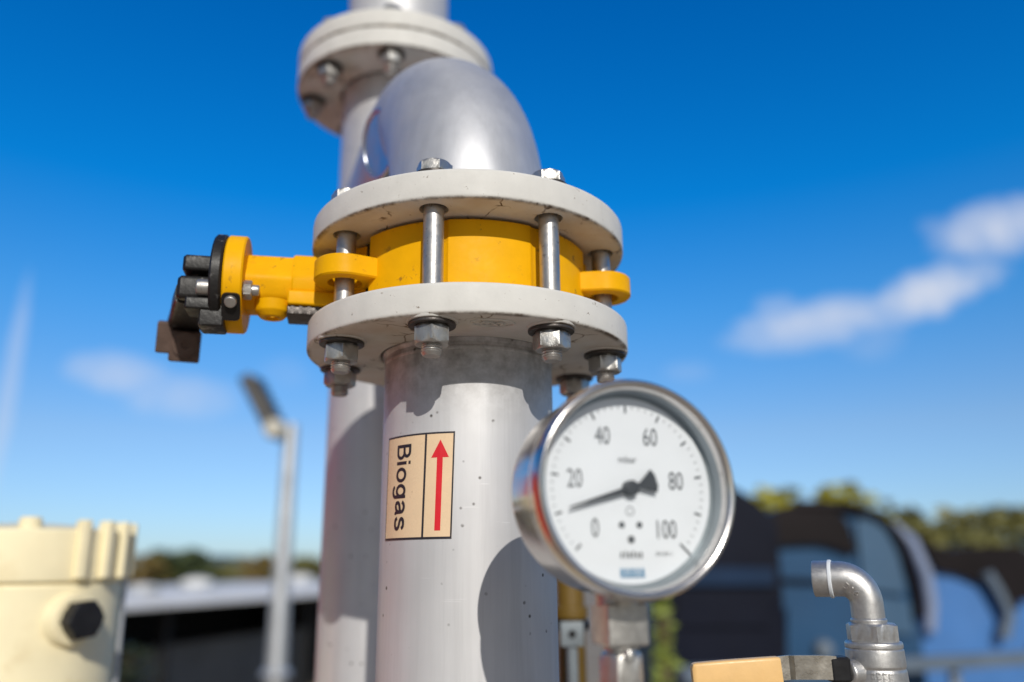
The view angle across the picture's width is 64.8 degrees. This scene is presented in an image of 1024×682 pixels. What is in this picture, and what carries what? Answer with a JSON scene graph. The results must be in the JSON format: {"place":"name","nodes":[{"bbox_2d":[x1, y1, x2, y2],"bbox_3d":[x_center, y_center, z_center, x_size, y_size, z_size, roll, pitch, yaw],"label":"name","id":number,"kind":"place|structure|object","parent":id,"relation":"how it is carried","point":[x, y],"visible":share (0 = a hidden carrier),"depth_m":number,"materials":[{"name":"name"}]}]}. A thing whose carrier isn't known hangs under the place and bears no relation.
{"place":"outdoors","nodes":[
{"label":"outdoors","id":0,"kind":"place"},
{"bbox_2d":[119,581,318,681],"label":"shed","id":1,"kind":"structure","parent":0,"point":[219,633],"depth_m":13.77,"materials":[{"name":"black metal"}]},
{"bbox_2d":[127,584,159,591],"bbox_3d":[-4.840,3.237,10.591,0.410,0.100,0.410,-1,-15,1],"label":"rooflight","id":2,"kind":"object","parent":1,"relation":"on","point":[143,588],"visible":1,"depth_m":10.44,"materials":[{"name":"plastic"}]},
{"bbox_2d":[177,577,216,588],"bbox_3d":[-4.723,3.624,12.104,0.562,0.160,0.562,-1,-15,1],"label":"rooflight","id":3,"kind":"object","parent":1,"relation":"on","point":[195,582],"visible":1,"depth_m":11.91,"materials":[{"name":"plastic"}]},
{"bbox_2d":[291,574,316,582],"bbox_3d":[-3.991,4.447,15.106,0.648,0.160,0.648,-1,-15,1],"label":"rooflight","id":4,"kind":"object","parent":1,"relation":"on","point":[300,578],"visible":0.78,"depth_m":14.89,"materials":[{"name":"plastic"}]},
{"bbox_2d":[138,555,319,573],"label":"hills","id":5,"kind":"structure","parent":0,"point":[220,559],"depth_m":367.59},
{"bbox_2d":[145,574,606,681],"bbox_3d":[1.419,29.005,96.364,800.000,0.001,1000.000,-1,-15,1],"label":"ground","id":6,"kind":"structure","parent":0,"point":[593,652],"depth_m":21.32,"materials":[{"name":"grey"}]},
{"bbox_2d":[0,516,137,681],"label":"filter housing","id":7,"kind":"object","parent":6,"relation":"on","point":[60,590],"visible":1,"depth_m":0.92,"materials":[{"name":"beige plastic"}]},
{"bbox_2d":[111,578,127,681],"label":"conduit","id":8,"kind":"object","parent":6,"relation":"on","point":[116,662],"visible":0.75,"depth_m":1.03,"materials":[{"name":"metal"}]},
{"bbox_2d":[118,643,160,681],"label":"bush","id":9,"kind":"object","parent":6,"relation":"on","point":[127,667],"visible":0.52,"depth_m":7.20,"materials":[{"name":"green plant"}]},
{"bbox_2d":[120,553,175,585],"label":"tree","id":10,"kind":"object","parent":6,"relation":"on","point":[140,570],"visible":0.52,"depth_m":43.85,"materials":[{"name":"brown plant"}]},
{"bbox_2d":[143,548,178,584],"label":"tree","id":11,"kind":"object","parent":6,"relation":"on","point":[163,555],"visible":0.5,"depth_m":44.73,"materials":[{"name":"green plant"}]},
{"bbox_2d":[168,566,186,584],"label":"tree","id":12,"kind":"object","parent":6,"relation":"on","point":[174,582],"visible":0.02,"depth_m":45.90,"materials":[{"name":"green plant"}]},
{"bbox_2d":[168,547,220,583],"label":"tree","id":13,"kind":"object","parent":6,"relation":"on","point":[199,561],"visible":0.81,"depth_m":44.84,"materials":[{"name":"green plant"}]},
{"bbox_2d":[208,562,246,582],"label":"tree","id":14,"kind":"object","parent":6,"relation":"on","point":[228,573],"visible":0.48,"depth_m":52.81,"materials":[{"name":"green plant"}]},
{"bbox_2d":[239,553,273,581],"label":"tree","id":15,"kind":"object","parent":6,"relation":"on","point":[258,570],"visible":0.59,"depth_m":46.61,"materials":[{"name":"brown plant"}]},
{"bbox_2d":[239,373,297,681],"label":"floodlight mast","id":16,"kind":"object","parent":6,"relation":"on","point":[275,427],"visible":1,"depth_m":6.01,"materials":[{"name":"metal"}]},
{"bbox_2d":[267,555,320,580],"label":"tree","id":17,"kind":"object","parent":6,"relation":"on","point":[311,565],"visible":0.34,"depth_m":46.49,"materials":[{"name":"green plant"}]},
{"bbox_2d":[297,27,484,681],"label":"stand pipe","id":18,"kind":"object","parent":6,"relation":"on","point":[347,611],"visible":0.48,"depth_m":0.88,"materials":[{"name":"silver metal"}]},
{"bbox_2d":[300,94,325,119],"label":"flange bolt","id":19,"kind":"object","parent":18,"relation":"attached to","point":[313,104],"visible":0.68,"depth_m":1.04,"materials":[{"name":"metal"}]},
{"bbox_2d":[316,17,342,87],"bbox_3d":[-0.221,-0.350,0.983,0.032,0.087,0.032,-14,-20,39],"label":"flange bolt","id":20,"kind":"object","parent":18,"relation":"attached to","point":[330,71],"visible":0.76,"depth_m":0.97,"materials":[{"name":"metal"}]},
{"bbox_2d":[378,3,404,75],"bbox_3d":[-0.143,-0.357,0.959,0.032,0.087,0.032,-5,-16,16],"label":"flange bolt","id":21,"kind":"object","parent":18,"relation":"attached to","point":[391,58],"visible":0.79,"depth_m":0.94,"materials":[{"name":"metal"}]},
{"bbox_2d":[299,0,491,91],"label":"pipe","id":22,"kind":"object","parent":18,"relation":"on","point":[429,16],"visible":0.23,"depth_m":0.97,"materials":[{"name":"silver metal"}]},
{"bbox_2d":[452,23,464,30],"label":"flange bolt","id":23,"kind":"object","parent":18,"relation":"attached to","point":[460,26],"visible":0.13,"depth_m":1.00,"materials":[{"name":"metal"}]},
{"bbox_2d":[306,282,627,681],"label":"riser pipe","id":24,"kind":"object","parent":6,"relation":"on","point":[474,599],"visible":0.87,"depth_m":0.55,"materials":[{"name":"silver metal"}]},
{"bbox_2d":[320,365,359,396],"bbox_3d":[-0.140,-0.023,0.669,0.032,0.139,0.032,2,-16,-10],"label":"flange bolt","id":25,"kind":"object","parent":24,"relation":"attached to","point":[338,385],"visible":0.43,"depth_m":0.65,"materials":[{"name":"metal"}]},
{"bbox_2d":[319,188,363,374],"bbox_3d":[-0.123,-0.044,0.592,0.032,0.139,0.032,10,-19,-33],"label":"flange bolt","id":26,"kind":"object","parent":24,"relation":"attached to","point":[341,355],"visible":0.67,"depth_m":0.57,"materials":[{"name":"metal"}]},
{"bbox_2d":[155,219,630,362],"bbox_3d":[-0.102,-0.030,0.652,0.390,0.082,0.191,-1,-15,1],"label":"butterfly valve","id":27,"kind":"object","parent":24,"relation":"on","point":[230,284],"visible":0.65,"depth_m":0.58,"materials":[{"name":"yellow paint"}]},
{"bbox_2d":[312,58,622,270],"bbox_3d":[-0.070,-0.163,0.786,0.250,0.260,0.451,5,-16,-19],"label":"elbow pipe","id":28,"kind":"object","parent":27,"relation":"on","point":[467,121],"visible":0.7,"depth_m":0.62,"materials":[{"name":"silver metal"}]},
{"bbox_2d":[385,431,454,540],"bbox_3d":[-0.066,0.101,0.561,0.061,0.072,0.008,-10,-18,31],"label":"pipe sticker","id":29,"kind":"object","parent":24,"relation":"attached to","point":[420,486],"visible":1,"depth_m":0.56,"materials":[{"name":"beige paper"}]},
{"bbox_2d":[408,158,455,357],"bbox_3d":[-0.054,-0.057,0.549,0.032,0.139,0.032,6,-17,-23],"label":"flange bolt","id":30,"kind":"object","parent":24,"relation":"attached to","point":[431,337],"visible":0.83,"depth_m":0.54,"materials":[{"name":"metal"}]},
{"bbox_2d":[528,168,574,362],"bbox_3d":[0.026,-0.053,0.566,0.032,0.139,0.032,-6,-16,18],"label":"flange bolt","id":31,"kind":"object","parent":24,"relation":"attached to","point":[551,343],"visible":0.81,"depth_m":0.56,"materials":[{"name":"metal"}]},
{"bbox_2d":[556,374,592,399],"bbox_3d":[0.053,-0.013,0.710,0.032,0.139,0.032,-6,-16,17],"label":"flange bolt","id":32,"kind":"object","parent":24,"relation":"attached to","point":[570,385],"visible":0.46,"depth_m":0.69,"materials":[{"name":"metal"}]},
{"bbox_2d":[584,249,625,382],"bbox_3d":[0.071,-0.035,0.633,0.032,0.139,0.032,-11,-18,32],"label":"flange bolt","id":33,"kind":"object","parent":24,"relation":"attached to","point":[605,365],"visible":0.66,"depth_m":0.61,"materials":[{"name":"metal"}]},
{"bbox_2d":[560,621,583,681],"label":"grey bracket","id":34,"kind":"object","parent":6,"relation":"on","point":[572,636],"visible":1,"depth_m":0.86,"materials":[{"name":"metal"}]},
{"bbox_2d":[557,580,590,681],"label":"ochre pipe","id":35,"kind":"object","parent":6,"relation":"on","point":[571,606],"visible":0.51,"depth_m":0.90,"materials":[{"name":"yellow metal"}]},
{"bbox_2d":[599,649,643,681],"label":"gauge cock","id":36,"kind":"object","parent":6,"relation":"on","point":[626,665],"visible":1,"depth_m":0.40,"materials":[{"name":"metal"}]},
{"bbox_2d":[511,379,734,653],"bbox_3d":[0.057,0.098,0.426,0.112,0.150,0.055,4,-16,-18],"label":"pressure gauge","id":37,"kind":"object","parent":36,"relation":"on","point":[623,497],"visible":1,"depth_m":0.42,"materials":[{"name":"silver metal"}]},
{"bbox_2d":[648,598,684,681],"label":"bush","id":38,"kind":"object","parent":6,"relation":"on","point":[662,653],"visible":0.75,"depth_m":2.82,"materials":[{"name":"green plant"}]},
{"bbox_2d":[635,488,789,681],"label":"machine housing","id":39,"kind":"object","parent":6,"relation":"on","point":[729,604],"visible":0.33,"depth_m":3.99,"materials":[{"name":"black metal"}]},
{"bbox_2d":[676,594,768,626],"bbox_3d":[1.040,1.329,3.983,0.467,0.159,0.018,-1,-15,1],"label":"door","id":40,"kind":"structure","parent":39,"relation":"in","point":[692,610],"depth_m":3.97,"materials":[{"name":"black metal"}]},
{"bbox_2d":[749,484,816,510],"bbox_3d":[5.300,4.741,15.904,2.846,3.742,2.515,-12,-19,36],"label":"tree","id":41,"kind":"object","parent":6,"relation":"on","point":[784,496],"visible":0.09,"depth_m":15.57,"materials":[{"name":"green plant"}]},
{"bbox_2d":[690,622,908,681],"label":"ball valve","id":42,"kind":"object","parent":6,"relation":"on","point":[874,652],"visible":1,"depth_m":0.53,"materials":[{"name":"silver metal"}]},
{"bbox_2d":[811,560,886,623],"bbox_3d":[0.236,0.175,0.565,0.045,0.043,0.026,-8,-17,25],"label":"elbow fitting","id":43,"kind":"object","parent":42,"relation":"on","point":[857,587],"visible":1,"depth_m":0.56,"materials":[{"name":"silver metal"}]},
{"bbox_2d":[767,500,926,681],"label":"machine housing","id":44,"kind":"object","parent":6,"relation":"on","point":[873,543],"visible":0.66,"depth_m":4.59,"materials":[{"name":"blue metal"}]},
{"bbox_2d":[785,607,836,654],"bbox_3d":[1.666,1.656,4.465,0.305,0.343,0.098,-1,-15,1],"label":"door","id":45,"kind":"structure","parent":44,"relation":"in","point":[809,631],"depth_m":4.49,"materials":[{"name":"blue metal"}]},
{"bbox_2d":[679,651,1023,681],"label":"guard rail","id":46,"kind":"object","parent":6,"relation":"on","point":[953,664],"visible":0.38,"depth_m":4.37,"materials":[{"name":"grey metal"}]},
{"bbox_2d":[812,481,900,524],"bbox_3d":[6.475,4.702,15.870,2.459,3.773,2.274,-15,-21,42],"label":"tree","id":47,"kind":"object","parent":6,"relation":"on","point":[826,492],"visible":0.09,"depth_m":15.96,"materials":[{"name":"green plant"}]},
{"bbox_2d":[887,504,986,547],"bbox_3d":[8.542,5.140,16.880,2.799,3.422,2.751,-1,-15,1],"label":"tree","id":48,"kind":"object","parent":6,"relation":"on","point":[913,522],"visible":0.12,"depth_m":16.38,"materials":[{"name":"green plant"}]},
{"bbox_2d":[893,521,1023,681],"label":"machine housing","id":49,"kind":"object","parent":6,"relation":"on","point":[971,605],"visible":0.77,"depth_m":5.46,"materials":[{"name":"blue metal"}]},
{"bbox_2d":[934,517,1023,546],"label":"tree","id":50,"kind":"object","parent":6,"relation":"on","point":[991,537],"visible":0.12,"depth_m":19.29,"materials":[{"name":"green plant"}]},
{"bbox_2d":[934,504,1023,546],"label":"tree","id":51,"kind":"object","parent":6,"relation":"on","point":[985,515],"visible":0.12,"depth_m":21.94,"materials":[{"name":"green plant"}]},
{"bbox_2d":[947,546,1023,612],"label":"machine housing","id":52,"kind":"object","parent":6,"relation":"on","point":[1006,563],"visible":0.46,"depth_m":6.72,"materials":[{"name":"black metal"}]},
{"bbox_2d":[0,0,1023,561],"label":"sky","id":53,"kind":"structure","parent":0,"point":[818,205],"materials":[{"name":"blue"}]}
]}

